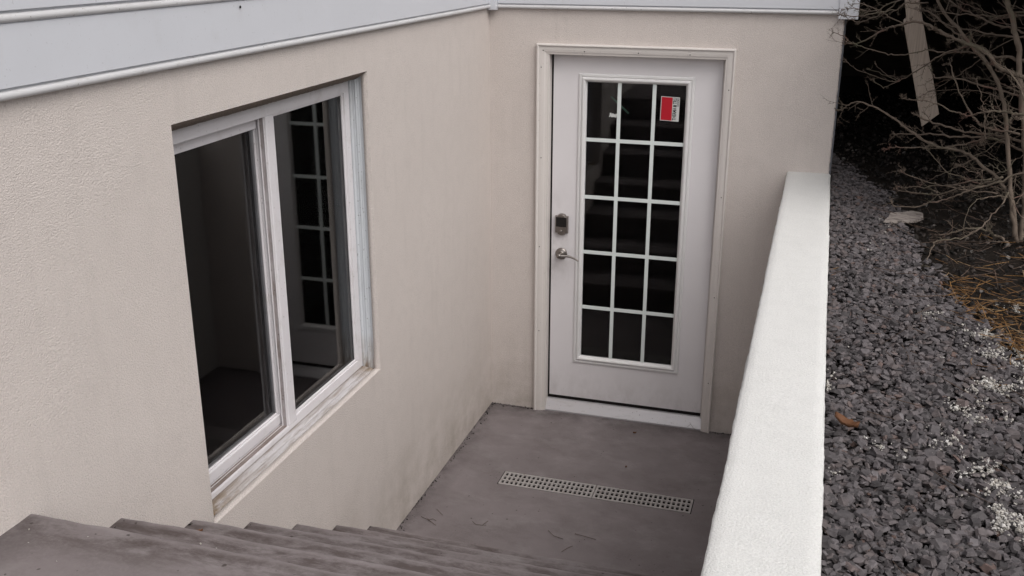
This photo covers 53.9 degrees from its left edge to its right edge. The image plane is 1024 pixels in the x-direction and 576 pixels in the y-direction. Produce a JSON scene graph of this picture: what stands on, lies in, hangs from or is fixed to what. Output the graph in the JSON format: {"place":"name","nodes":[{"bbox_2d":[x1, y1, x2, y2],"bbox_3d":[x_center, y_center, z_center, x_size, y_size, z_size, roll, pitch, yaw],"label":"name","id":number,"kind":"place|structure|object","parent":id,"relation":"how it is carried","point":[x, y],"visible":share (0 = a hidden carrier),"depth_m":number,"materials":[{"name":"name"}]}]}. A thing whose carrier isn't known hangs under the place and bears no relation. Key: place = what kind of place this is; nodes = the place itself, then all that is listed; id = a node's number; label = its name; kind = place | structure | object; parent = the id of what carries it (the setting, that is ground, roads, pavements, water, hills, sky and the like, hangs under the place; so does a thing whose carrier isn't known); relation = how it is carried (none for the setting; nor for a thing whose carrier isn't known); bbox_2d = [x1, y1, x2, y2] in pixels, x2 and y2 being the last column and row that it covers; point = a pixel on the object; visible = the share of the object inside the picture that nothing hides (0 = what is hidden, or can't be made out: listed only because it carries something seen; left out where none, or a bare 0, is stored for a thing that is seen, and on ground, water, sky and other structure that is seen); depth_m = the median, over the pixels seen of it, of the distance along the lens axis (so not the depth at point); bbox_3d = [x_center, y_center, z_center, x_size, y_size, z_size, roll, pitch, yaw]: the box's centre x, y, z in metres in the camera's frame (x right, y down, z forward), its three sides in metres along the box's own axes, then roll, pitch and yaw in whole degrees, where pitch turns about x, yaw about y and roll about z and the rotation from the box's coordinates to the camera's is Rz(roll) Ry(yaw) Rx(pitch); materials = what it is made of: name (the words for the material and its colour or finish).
{"place":"outdoors","nodes":[
{"label":"outdoors","id":0,"kind":"place"},
{"bbox_2d":[397,403,730,575],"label":"landing","id":1,"kind":"object","parent":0,"point":[464,491],"visible":0.59,"depth_m":5.05,"materials":[{"name":"concrete"}]},
{"bbox_2d":[0,514,653,575],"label":"concrete stairs","id":2,"kind":"structure","parent":1,"relation":"on","point":[126,547],"depth_m":2.55,"materials":[{"name":"grey concrete"}]},
{"bbox_2d":[114,402,730,529],"bbox_3d":[0.032,0.770,3.741,1.562,1.320,4.077,6,20,16],"label":"grit","id":3,"kind":"object","parent":1,"relation":"on","point":[191,523],"visible":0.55,"depth_m":5.38,"materials":[{"name":"grey"}]},
{"bbox_2d":[498,471,596,497],"bbox_3d":[0.178,0.997,5.107,0.483,0.008,0.131,6,20,16],"label":"drain grate","id":4,"kind":"object","parent":1,"relation":"in","point":[551,486],"visible":1,"depth_m":5.10,"materials":[{"name":"plastic"}]},
{"bbox_2d":[592,485,692,513],"bbox_3d":[0.644,1.044,4.973,0.483,0.008,0.131,6,20,16],"label":"drain grate","id":5,"kind":"object","parent":1,"relation":"in","point":[647,498],"visible":1,"depth_m":4.97,"materials":[{"name":"plastic"}]},
{"bbox_2d":[821,76,1023,573],"bbox_3d":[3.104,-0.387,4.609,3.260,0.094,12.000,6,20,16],"label":"ground","id":6,"kind":"structure","parent":0,"point":[853,85],"depth_m":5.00,"materials":[{"name":"brown soil"}]},
{"bbox_2d":[903,0,938,125],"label":"wooden board","id":7,"kind":"object","parent":6,"relation":"on","point":[915,37],"visible":0.9,"depth_m":5.14,"materials":[{"name":"brown wood"}]},
{"bbox_2d":[821,0,1023,295],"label":"bare shrub","id":8,"kind":"object","parent":6,"relation":"on","point":[1017,76],"visible":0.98,"depth_m":4.16,"materials":[{"name":"brown plant"}]},
{"bbox_2d":[821,153,1023,575],"bbox_3d":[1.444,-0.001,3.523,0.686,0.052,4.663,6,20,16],"label":"gravel","id":9,"kind":"structure","parent":6,"relation":"on","point":[855,467],"depth_m":2.55,"materials":[{"name":"grey gravel"}]},
{"bbox_2d":[834,411,859,427],"bbox_3d":[0.814,0.323,2.449,0.059,0.032,0.036,6,20,16],"label":"dead leaf","id":10,"kind":"object","parent":9,"relation":"on","point":[843,420],"visible":1,"depth_m":2.46,"materials":[{"name":"brown plant"}]},
{"bbox_2d":[884,211,922,223],"bbox_3d":[1.683,-0.303,4.331,0.246,0.019,0.126,-7,20,-20],"label":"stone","id":11,"kind":"object","parent":9,"relation":"on","point":[910,217],"visible":1,"depth_m":4.31,"materials":[{"name":"grey stone"}]},
{"bbox_2d":[826,217,1023,548],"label":"white crumbs","id":12,"kind":"object","parent":9,"relation":"on","point":[995,507],"visible":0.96,"depth_m":2.46,"materials":[{"name":"white stone"}]},
{"bbox_2d":[829,233,1023,385],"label":"pine needles","id":13,"kind":"object","parent":6,"relation":"on","point":[1021,340],"visible":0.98,"depth_m":3.26,"materials":[{"name":"brown plant"}]},
{"bbox_2d":[841,0,1023,81],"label":"wooden deck","id":14,"kind":"structure","parent":6,"relation":"on","point":[890,41],"depth_m":8.97,"materials":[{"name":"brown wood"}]},
{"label":"yard ground","id":15,"kind":"structure","parent":0,"visible":0},
{"bbox_2d":[0,0,859,535],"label":"house","id":16,"kind":"structure","parent":15,"relation":"on","point":[332,264],"depth_m":4.13,"materials":[{"name":"beige paint"}]},
{"bbox_2d":[172,76,374,515],"bbox_3d":[-0.855,-0.050,3.601,0.164,1.267,1.294,6,20,16],"label":"window","id":17,"kind":"structure","parent":16,"relation":"in","point":[273,200],"depth_m":3.62,"materials":[{"name":"white plastic"}]},
{"bbox_2d":[533,43,736,432],"bbox_3d":[0.638,-0.254,5.511,1.022,2.101,0.166,6,20,16],"label":"door","id":18,"kind":"structure","parent":16,"relation":"in","point":[633,142],"depth_m":5.47,"materials":[{"name":"paint"}]},
{"bbox_2d":[701,172,830,575],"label":"retaining wall","id":19,"kind":"structure","parent":15,"relation":"on","point":[767,519],"depth_m":2.44,"materials":[{"name":"white paint"}]}
]}

